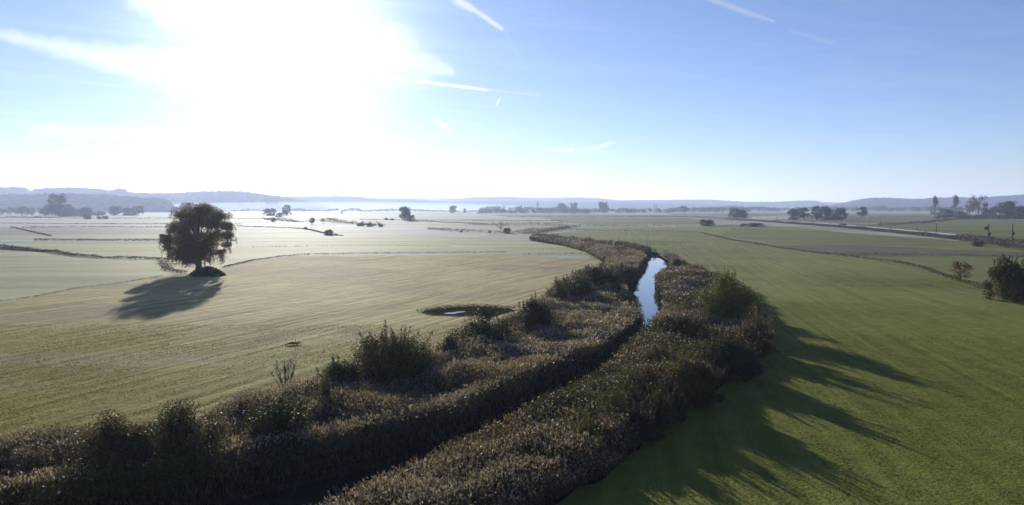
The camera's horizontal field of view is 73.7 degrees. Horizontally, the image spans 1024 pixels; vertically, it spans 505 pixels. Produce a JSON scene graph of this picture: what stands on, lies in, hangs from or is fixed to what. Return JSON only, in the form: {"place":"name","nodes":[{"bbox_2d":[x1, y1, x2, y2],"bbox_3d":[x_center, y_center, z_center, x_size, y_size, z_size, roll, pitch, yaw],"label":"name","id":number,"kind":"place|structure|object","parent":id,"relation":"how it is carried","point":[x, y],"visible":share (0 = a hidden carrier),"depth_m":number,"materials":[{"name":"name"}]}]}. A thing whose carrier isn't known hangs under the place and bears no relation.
{"place":"outdoors","nodes":[
{"label":"outdoors","id":0,"kind":"place"},
{"bbox_2d":[0,192,174,211],"bbox_3d":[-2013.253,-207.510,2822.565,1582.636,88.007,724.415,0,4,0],"label":"hills","id":1,"kind":"structure","parent":0,"point":[99,202],"depth_m":2685.15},
{"bbox_2d":[0,227,224,234],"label":"meadow","id":2,"kind":"structure","parent":0,"point":[53,231],"depth_m":556.22,"materials":[{"name":"green plant"}]},
{"bbox_2d":[0,250,251,300],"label":"meadow","id":3,"kind":"structure","parent":0,"point":[25,273],"depth_m":215.13,"materials":[{"name":"plant"}]},
{"bbox_2d":[0,246,174,259],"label":"rough grass","id":4,"kind":"structure","parent":3,"relation":"on","point":[68,253],"depth_m":276.25,"materials":[{"name":"green plant"}]},
{"bbox_2d":[155,259,190,272],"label":"rough grass","id":5,"kind":"structure","parent":3,"relation":"on","point":[162,261],"depth_m":225.61,"materials":[{"name":"beige plant"}]},
{"bbox_2d":[0,220,301,228],"bbox_3d":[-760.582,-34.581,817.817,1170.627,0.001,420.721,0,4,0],"label":"meadow","id":6,"kind":"structure","parent":0,"point":[6,223],"depth_m":777.52,"materials":[{"name":"green plant"}]},
{"bbox_2d":[11,222,237,223],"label":"rough grass","id":7,"kind":"structure","parent":6,"relation":"on","point":[96,223],"depth_m":804.61,"materials":[{"name":"green plant"}]},
{"bbox_2d":[0,186,331,210],"bbox_3d":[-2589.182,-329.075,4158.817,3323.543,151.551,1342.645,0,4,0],"label":"hills","id":8,"kind":"structure","parent":0,"point":[231,200],"depth_m":3973.97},
{"bbox_2d":[0,214,510,219],"bbox_3d":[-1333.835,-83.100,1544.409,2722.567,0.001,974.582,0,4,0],"label":"meadow","id":9,"kind":"structure","parent":0,"point":[353,216],"depth_m":1426.42,"materials":[{"name":"green plant"}]},
{"bbox_2d":[0,206,105,215],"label":"distant wood","id":10,"kind":"object","parent":9,"relation":"on","point":[22,209],"visible":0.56,"depth_m":1504.04,"materials":[{"name":"green plant"}]},
{"bbox_2d":[44,193,70,215],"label":"tree","id":11,"kind":"object","parent":9,"relation":"on","point":[60,199],"visible":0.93,"depth_m":1420.41,"materials":[{"name":"green plant"}]},
{"bbox_2d":[54,205,79,216],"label":"tree","id":12,"kind":"object","parent":9,"relation":"on","point":[72,209],"visible":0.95,"depth_m":1424.63,"materials":[{"name":"green plant"}]},
{"bbox_2d":[107,205,121,214],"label":"tree","id":13,"kind":"object","parent":9,"relation":"on","point":[113,210],"visible":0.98,"depth_m":1617.12,"materials":[{"name":"green plant"}]},
{"bbox_2d":[34,216,291,218],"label":"hedge","id":14,"kind":"object","parent":9,"relation":"on","point":[135,217],"visible":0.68,"depth_m":1164.89,"materials":[{"name":"green plant"}]},
{"bbox_2d":[0,254,602,452],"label":"meadow","id":15,"kind":"structure","parent":0,"point":[291,292],"depth_m":121.52,"materials":[{"name":"plant"}]},
{"bbox_2d":[157,202,237,268],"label":"weeping tree","id":16,"kind":"object","parent":15,"relation":"on","point":[197,245],"visible":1,"depth_m":203.34,"materials":[{"name":"green plant"}]},
{"bbox_2d":[189,266,225,276],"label":"weed mound","id":17,"kind":"object","parent":15,"relation":"on","point":[207,271],"visible":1,"depth_m":197.34,"materials":[{"name":"plant"}]},
{"bbox_2d":[268,353,296,387],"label":"bare shrub","id":18,"kind":"object","parent":15,"relation":"on","point":[287,378],"visible":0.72,"depth_m":70.14,"materials":[{"name":"brown plant"}]},
{"bbox_2d":[223,251,506,266],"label":"rough grass","id":19,"kind":"structure","parent":15,"relation":"on","point":[341,253],"depth_m":288.31,"materials":[{"name":"green plant"}]},
{"bbox_2d":[423,306,514,315],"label":"pond mud","id":20,"kind":"structure","parent":15,"relation":"on","point":[470,310],"depth_m":130.29,"materials":[{"name":"brown soil"}]},
{"bbox_2d":[417,303,521,311],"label":"rough grass","id":21,"kind":"structure","parent":15,"relation":"on","point":[447,306],"depth_m":134.04,"materials":[{"name":"green plant"}]},
{"bbox_2d":[25,236,587,258],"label":"meadow","id":22,"kind":"structure","parent":0,"point":[243,250],"depth_m":336.99,"materials":[{"name":"green plant"}]},
{"bbox_2d":[317,225,493,236],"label":"meadow","id":23,"kind":"structure","parent":0,"point":[386,230],"depth_m":555.89,"materials":[{"name":"green plant"}]},
{"bbox_2d":[180,255,668,504],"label":"river bank","id":24,"kind":"structure","parent":0,"point":[226,498],"depth_m":53.33,"materials":[{"name":"soil"}]},
{"bbox_2d":[0,235,648,504],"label":"reed bed","id":25,"kind":"object","parent":24,"relation":"on","point":[582,327],"visible":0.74,"depth_m":60.69,"materials":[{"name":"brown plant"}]},
{"bbox_2d":[0,436,70,502],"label":"shrub","id":26,"kind":"object","parent":25,"relation":"on","point":[25,460],"visible":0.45,"depth_m":46.80,"materials":[{"name":"green plant"}]},
{"bbox_2d":[60,407,158,497],"bbox_3d":[-27.860,13.908,47.599,6.033,5.984,4.728,-3,5,-41],"label":"shrub","id":27,"kind":"object","parent":25,"relation":"on","point":[109,436],"visible":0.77,"depth_m":47.25,"materials":[{"name":"green plant"}]},
{"bbox_2d":[128,397,234,497],"bbox_3d":[-24.198,13.634,49.295,7.022,6.309,6.373,2,4,26],"label":"shrub","id":28,"kind":"object","parent":25,"relation":"on","point":[173,433],"visible":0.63,"depth_m":48.66,"materials":[{"name":"green plant"}]},
{"bbox_2d":[202,413,233,466],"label":"shrub","id":29,"kind":"object","parent":25,"relation":"on","point":[221,426],"visible":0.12,"depth_m":52.30,"materials":[{"name":"green plant"}]},
{"bbox_2d":[226,399,260,441],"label":"shrub","id":30,"kind":"object","parent":25,"relation":"on","point":[241,407],"visible":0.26,"depth_m":57.66,"materials":[{"name":"green plant"}]},
{"bbox_2d":[241,396,333,478],"bbox_3d":[-17.460,14.005,53.257,7.248,5.050,6.751,0,4,0],"label":"shrub","id":31,"kind":"object","parent":25,"relation":"on","point":[280,415],"visible":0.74,"depth_m":52.12,"materials":[{"name":"green plant"}]},
{"bbox_2d":[303,377,320,404],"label":"shrub","id":32,"kind":"object","parent":25,"relation":"on","point":[306,389],"visible":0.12,"depth_m":65.43,"materials":[{"name":"green plant"}]},
{"bbox_2d":[316,367,337,422],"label":"shrub","id":33,"kind":"object","parent":25,"relation":"on","point":[325,385],"visible":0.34,"depth_m":61.02,"materials":[{"name":"green plant"}]},
{"bbox_2d":[315,354,366,406],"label":"shrub","id":34,"kind":"object","parent":25,"relation":"on","point":[341,373],"visible":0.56,"depth_m":67.46,"materials":[{"name":"green plant"}]},
{"bbox_2d":[342,319,442,387],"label":"shrub","id":35,"kind":"object","parent":25,"relation":"on","point":[389,362],"visible":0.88,"depth_m":73.22,"materials":[{"name":"green plant"}]},
{"bbox_2d":[403,353,431,392],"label":"shrub","id":36,"kind":"object","parent":25,"relation":"on","point":[418,372],"visible":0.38,"depth_m":73.36,"materials":[{"name":"green plant"}]},
{"bbox_2d":[432,332,464,374],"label":"shrub","id":37,"kind":"object","parent":25,"relation":"on","point":[449,343],"visible":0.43,"depth_m":81.12,"materials":[{"name":"green plant"}]},
{"bbox_2d":[443,306,526,358],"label":"shrub","id":38,"kind":"object","parent":25,"relation":"on","point":[483,328],"visible":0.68,"depth_m":91.41,"materials":[{"name":"green plant"}]},
{"bbox_2d":[513,291,557,336],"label":"shrub","id":39,"kind":"object","parent":25,"relation":"on","point":[535,313],"visible":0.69,"depth_m":102.15,"materials":[{"name":"green plant"}]},
{"bbox_2d":[545,276,569,300],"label":"shrub","id":40,"kind":"object","parent":25,"relation":"on","point":[560,290],"visible":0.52,"depth_m":130.85,"materials":[{"name":"green plant"}]},
{"bbox_2d":[559,269,596,301],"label":"shrub","id":41,"kind":"object","parent":25,"relation":"on","point":[583,286],"visible":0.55,"depth_m":135.53,"materials":[{"name":"green plant"}]},
{"bbox_2d":[575,257,625,291],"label":"shrub","id":42,"kind":"object","parent":25,"relation":"on","point":[601,276],"visible":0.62,"depth_m":146.59,"materials":[{"name":"green plant"}]},
{"bbox_2d":[611,262,639,291],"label":"shrub","id":43,"kind":"object","parent":25,"relation":"on","point":[629,274],"visible":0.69,"depth_m":162.62,"materials":[{"name":"green plant"}]},
{"bbox_2d":[304,232,762,504],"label":"reed bed","id":44,"kind":"object","parent":24,"relation":"on","point":[536,425],"visible":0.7,"depth_m":52.51,"materials":[{"name":"plant"}]},
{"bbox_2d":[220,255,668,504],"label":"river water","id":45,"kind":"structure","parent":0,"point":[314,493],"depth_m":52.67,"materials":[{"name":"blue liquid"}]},
{"bbox_2d":[0,209,1023,504],"bbox_3d":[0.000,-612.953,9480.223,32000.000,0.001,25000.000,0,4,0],"label":"ground","id":46,"kind":"structure","parent":0,"point":[246,235],"depth_m":664.86,"materials":[{"name":"green plant"}]},
{"bbox_2d":[34,238,236,240],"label":"rough grass","id":47,"kind":"structure","parent":46,"relation":"on","point":[104,239],"depth_m":405.29,"materials":[{"name":"green plant"}]},
{"bbox_2d":[263,217,384,225],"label":"hedge","id":48,"kind":"object","parent":46,"relation":"on","point":[334,220],"visible":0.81,"depth_m":864.05,"materials":[{"name":"green plant"}]},
{"bbox_2d":[230,208,477,211],"bbox_3d":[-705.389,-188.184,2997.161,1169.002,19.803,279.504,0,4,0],"label":"distant wood","id":49,"kind":"object","parent":46,"relation":"on","point":[336,209],"visible":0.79,"depth_m":2937.18,"materials":[{"name":"green plant"}]},
{"bbox_2d":[399,206,410,219],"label":"tree","id":50,"kind":"object","parent":46,"relation":"on","point":[405,211],"visible":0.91,"depth_m":1009.81,"materials":[{"name":"green plant"}]},
{"bbox_2d":[426,227,515,233],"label":"hedge","id":51,"kind":"object","parent":46,"relation":"on","point":[468,230],"visible":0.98,"depth_m":541.38,"materials":[{"name":"green plant"}]},
{"bbox_2d":[465,222,579,232],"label":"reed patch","id":52,"kind":"object","parent":46,"relation":"on","point":[532,229],"visible":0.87,"depth_m":721.57,"materials":[{"name":"brown plant"}]},
{"bbox_2d":[477,205,598,213],"bbox_3d":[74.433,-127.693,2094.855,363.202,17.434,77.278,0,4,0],"label":"distant wood","id":53,"kind":"object","parent":46,"relation":"on","point":[503,210],"visible":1,"depth_m":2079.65,"materials":[{"name":"green plant"}]},
{"bbox_2d":[517,225,573,233],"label":"reed patch","id":54,"kind":"object","parent":46,"relation":"on","point":[553,229],"visible":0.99,"depth_m":544.92,"materials":[{"name":"brown plant"}]},
{"bbox_2d":[594,206,751,212],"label":"distant wood","id":55,"kind":"object","parent":46,"relation":"on","point":[698,209],"visible":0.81,"depth_m":2396.10,"materials":[{"name":"green plant"}]},
{"bbox_2d":[692,206,1015,211],"bbox_3d":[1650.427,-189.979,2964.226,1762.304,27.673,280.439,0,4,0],"label":"distant wood","id":56,"kind":"object","parent":46,"relation":"on","point":[879,208],"visible":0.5,"depth_m":2917.36,"materials":[{"name":"green plant"}]},
{"bbox_2d":[0,0,1023,201],"label":"sky","id":57,"kind":"structure","parent":0,"point":[726,100],"materials":[{"name":"blue"}]},
{"bbox_2d":[287,196,743,209],"bbox_3d":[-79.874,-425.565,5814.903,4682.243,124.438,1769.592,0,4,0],"label":"hills","id":58,"kind":"structure","parent":0,"point":[348,202],"depth_m":5458.75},
{"bbox_2d":[403,252,727,504],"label":"bank soil","id":59,"kind":"structure","parent":0,"point":[561,498],"depth_m":49.80,"materials":[{"name":"brown soil"}]},
{"bbox_2d":[568,404,607,451],"bbox_3d":[6.124,14.284,55.102,3.615,4.232,3.180,0,4,0],"label":"shrub","id":60,"kind":"object","parent":59,"relation":"on","point":[587,426],"visible":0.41,"depth_m":55.14,"materials":[{"name":"green plant"}]},
{"bbox_2d":[581,377,634,429],"bbox_3d":[8.914,13.589,61.699,5.481,4.752,4.917,-1,4,-16],"label":"shrub","id":61,"kind":"object","parent":59,"relation":"on","point":[614,400],"visible":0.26,"depth_m":61.34,"materials":[{"name":"green plant"}]},
{"bbox_2d":[619,352,646,404],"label":"shrub","id":62,"kind":"object","parent":59,"relation":"on","point":[632,374],"visible":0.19,"depth_m":67.49,"materials":[{"name":"green plant"}]},
{"bbox_2d":[620,391,665,443],"bbox_3d":[11.034,13.969,57.791,4.072,4.498,3.553,0,4,0],"label":"shrub","id":63,"kind":"object","parent":59,"relation":"on","point":[646,430],"visible":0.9,"depth_m":57.37,"materials":[{"name":"green plant"}]},
{"bbox_2d":[618,358,687,401],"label":"shrub","id":64,"kind":"object","parent":59,"relation":"on","point":[650,374],"visible":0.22,"depth_m":68.63,"materials":[{"name":"green plant"}]},
{"bbox_2d":[636,333,678,363],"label":"shrub","id":65,"kind":"object","parent":59,"relation":"on","point":[656,354],"visible":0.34,"depth_m":79.90,"materials":[{"name":"green plant"}]},
{"bbox_2d":[649,312,710,341],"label":"shrub","id":66,"kind":"object","parent":59,"relation":"on","point":[673,325],"visible":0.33,"depth_m":96.18,"materials":[{"name":"green plant"}]},
{"bbox_2d":[668,289,700,315],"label":"shrub","id":67,"kind":"object","parent":59,"relation":"on","point":[685,307],"visible":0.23,"depth_m":115.57,"materials":[{"name":"green plant"}]},
{"bbox_2d":[659,341,714,408],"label":"shrub","id":68,"kind":"object","parent":59,"relation":"on","point":[683,370],"visible":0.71,"depth_m":67.71,"materials":[{"name":"green plant"}]},
{"bbox_2d":[682,308,719,340],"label":"shrub","id":69,"kind":"object","parent":59,"relation":"on","point":[703,331],"visible":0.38,"depth_m":93.49,"materials":[{"name":"green plant"}]},
{"bbox_2d":[692,267,765,323],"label":"shrub","id":70,"kind":"object","parent":59,"relation":"on","point":[738,298],"visible":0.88,"depth_m":110.96,"materials":[{"name":"green plant"}]},
{"bbox_2d":[713,318,744,382],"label":"shrub","id":71,"kind":"object","parent":59,"relation":"on","point":[728,341],"visible":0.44,"depth_m":78.93,"materials":[{"name":"green plant"}]},
{"bbox_2d":[738,312,767,359],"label":"shrub","id":72,"kind":"object","parent":59,"relation":"on","point":[752,333],"visible":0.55,"depth_m":89.95,"materials":[{"name":"green plant"}]},
{"bbox_2d":[732,304,777,354],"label":"shrub","id":73,"kind":"object","parent":59,"relation":"on","point":[766,334],"visible":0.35,"depth_m":93.00,"materials":[{"name":"green plant"}]},
{"bbox_2d":[497,214,672,216],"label":"dark field","id":74,"kind":"structure","parent":0,"point":[571,215],"depth_m":1590.41,"materials":[{"name":"green plant"}]},
{"bbox_2d":[530,213,667,213],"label":"meadow","id":75,"kind":"structure","parent":0,"point":[598,213],"depth_m":2073.29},
{"bbox_2d":[377,197,843,204],"bbox_3d":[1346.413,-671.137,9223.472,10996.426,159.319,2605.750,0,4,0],"label":"hills","id":76,"kind":"structure","parent":0,"point":[443,198],"depth_m":9128.99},
{"bbox_2d":[544,217,700,224],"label":"meadow","id":77,"kind":"structure","parent":0,"point":[615,221],"depth_m":1005.11,"materials":[{"name":"green plant"}]},
{"bbox_2d":[434,196,829,208],"bbox_3d":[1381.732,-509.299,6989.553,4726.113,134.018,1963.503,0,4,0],"label":"hills","id":78,"kind":"structure","parent":0,"point":[794,204],"depth_m":6755.01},
{"bbox_2d":[555,251,762,504],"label":"bank grass","id":79,"kind":"structure","parent":0,"point":[694,404],"depth_m":77.05,"materials":[{"name":"green plant"}]},
{"bbox_2d":[634,375,679,430],"bbox_3d":[13.134,13.483,61.947,4.068,4.922,3.722,2,4,24],"label":"shrub","id":80,"kind":"object","parent":79,"relation":"on","point":[666,413],"visible":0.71,"depth_m":61.38,"materials":[{"name":"green plant"}]},
{"bbox_2d":[684,319,760,382],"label":"shrub","id":81,"kind":"object","parent":79,"relation":"on","point":[712,347],"visible":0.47,"depth_m":79.97,"materials":[{"name":"green plant"}]},
{"bbox_2d":[750,215,789,219],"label":"pale field","id":82,"kind":"structure","parent":0,"point":[771,217],"depth_m":1289.03,"materials":[{"name":"beige plant"}]},
{"bbox_2d":[549,230,1023,504],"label":"meadow","id":83,"kind":"structure","parent":0,"point":[797,300],"depth_m":69.50,"materials":[{"name":"green plant"}]},
{"bbox_2d":[656,366,689,422],"bbox_3d":[15.012,13.175,63.787,3.223,5.321,3.129,0,4,0],"label":"shrub","id":84,"kind":"object","parent":83,"relation":"on","point":[679,404],"visible":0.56,"depth_m":63.51,"materials":[{"name":"green plant"}]},
{"bbox_2d":[684,349,727,404],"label":"shrub","id":85,"kind":"object","parent":83,"relation":"on","point":[714,379],"visible":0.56,"depth_m":68.17,"materials":[{"name":"green plant"}]},
{"bbox_2d":[721,332,767,382],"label":"shrub","id":86,"kind":"object","parent":83,"relation":"on","point":[749,370],"visible":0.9,"depth_m":77.96,"materials":[{"name":"green plant"}]},
{"bbox_2d":[982,253,1023,301],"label":"leafy tree","id":87,"kind":"object","parent":83,"relation":"on","point":[1004,270],"visible":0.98,"depth_m":145.96,"materials":[{"name":"green plant"}]},
{"bbox_2d":[585,225,1023,309],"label":"meadow","id":88,"kind":"structure","parent":0,"point":[717,230],"depth_m":336.58,"materials":[{"name":"green plant"}]},
{"bbox_2d":[698,232,1023,305],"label":"rough grass","id":89,"kind":"structure","parent":88,"relation":"on","point":[953,277],"depth_m":224.92,"materials":[{"name":"green plant"}]},
{"bbox_2d":[816,251,1022,256],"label":"rough grass","id":90,"kind":"structure","parent":88,"relation":"on","point":[918,254],"depth_m":280.92,"materials":[{"name":"green plant"}]},
{"bbox_2d":[948,261,973,280],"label":"tree","id":91,"kind":"object","parent":88,"relation":"on","point":[957,267],"visible":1,"depth_m":184.02,"materials":[{"name":"green plant"}]},
{"bbox_2d":[1010,274,1023,300],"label":"leafy tree","id":92,"kind":"object","parent":88,"relation":"on","point":[1019,291],"visible":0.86,"depth_m":143.48,"materials":[{"name":"green plant"}]},
{"bbox_2d":[669,213,1016,223],"bbox_3d":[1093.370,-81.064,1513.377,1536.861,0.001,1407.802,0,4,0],"label":"stubble field","id":93,"kind":"structure","parent":0,"point":[874,218],"depth_m":1177.97,"materials":[{"name":"plant"}]},
{"bbox_2d":[787,208,799,219],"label":"tree","id":94,"kind":"object","parent":93,"relation":"on","point":[795,212],"visible":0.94,"depth_m":1078.01,"materials":[{"name":"green plant"}]},
{"bbox_2d":[810,205,822,219],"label":"tree","id":95,"kind":"object","parent":93,"relation":"on","point":[817,215],"visible":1,"depth_m":1056.78,"materials":[{"name":"green plant"}]},
{"bbox_2d":[820,205,835,219],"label":"tree","id":96,"kind":"object","parent":93,"relation":"on","point":[826,211],"visible":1,"depth_m":1053.27,"materials":[{"name":"green plant"}]},
{"bbox_2d":[832,207,848,219],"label":"tree","id":97,"kind":"object","parent":93,"relation":"on","point":[840,211],"visible":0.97,"depth_m":1054.33,"materials":[{"name":"green plant"}]},
{"bbox_2d":[828,217,1019,224],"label":"hedge","id":98,"kind":"object","parent":93,"relation":"on","point":[936,220],"visible":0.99,"depth_m":871.94,"materials":[{"name":"green plant"}]},
{"bbox_2d":[936,208,955,216],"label":"bush","id":99,"kind":"object","parent":93,"relation":"on","point":[943,211],"visible":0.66,"depth_m":1345.41,"materials":[{"name":"green plant"}]},
{"bbox_2d":[933,213,1023,218],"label":"distant wood","id":100,"kind":"object","parent":93,"relation":"on","point":[992,215],"visible":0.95,"depth_m":1126.49,"materials":[{"name":"green plant"}]},
{"bbox_2d":[970,194,987,217],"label":"tree","id":101,"kind":"object","parent":93,"relation":"on","point":[975,204],"visible":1,"depth_m":1215.24,"materials":[{"name":"green plant"}]},
{"bbox_2d":[992,201,1017,216],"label":"tree","id":102,"kind":"object","parent":93,"relation":"on","point":[1008,208],"visible":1,"depth_m":1126.38,"materials":[{"name":"green plant"}]},
{"bbox_2d":[1013,205,1023,218],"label":"tree","id":103,"kind":"object","parent":93,"relation":"on","point":[1019,210],"visible":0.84,"depth_m":1129.75,"materials":[{"name":"green plant"}]},
{"bbox_2d":[694,216,1023,250],"bbox_3d":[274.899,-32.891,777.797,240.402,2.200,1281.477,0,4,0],"label":"embankment","id":104,"kind":"structure","parent":0,"point":[1019,248],"depth_m":476.61,"materials":[{"name":"green plant"}]},
{"bbox_2d":[725,218,1023,248],"bbox_3d":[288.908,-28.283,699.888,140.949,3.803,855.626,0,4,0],"label":"scrub","id":105,"kind":"object","parent":104,"relation":"on","point":[996,241],"visible":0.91,"depth_m":504.93,"materials":[{"name":"green plant"}]},
{"bbox_2d":[947,233,1023,244],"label":"scrub","id":106,"kind":"object","parent":104,"relation":"on","point":[1016,240],"visible":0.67,"depth_m":374.83,"materials":[{"name":"green plant"}]},
{"bbox_2d":[723,228,1023,281],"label":"meadow","id":107,"kind":"structure","parent":0,"point":[980,265],"depth_m":373.31,"materials":[{"name":"green plant"}]},
{"bbox_2d":[780,245,1023,255],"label":"ploughed strip","id":108,"kind":"object","parent":107,"relation":"on","point":[869,250],"visible":0.87,"depth_m":306.26,"materials":[{"name":"soil"}]},
{"bbox_2d":[828,194,1023,209],"bbox_3d":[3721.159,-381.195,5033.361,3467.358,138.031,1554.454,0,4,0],"label":"hills","id":109,"kind":"structure","parent":0,"point":[991,201],"depth_m":4740.48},
{"bbox_2d":[854,220,1023,239],"bbox_3d":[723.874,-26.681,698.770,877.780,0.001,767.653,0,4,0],"label":"meadow","id":110,"kind":"structure","parent":0,"point":[1000,228],"depth_m":662.60,"materials":[{"name":"green plant"}]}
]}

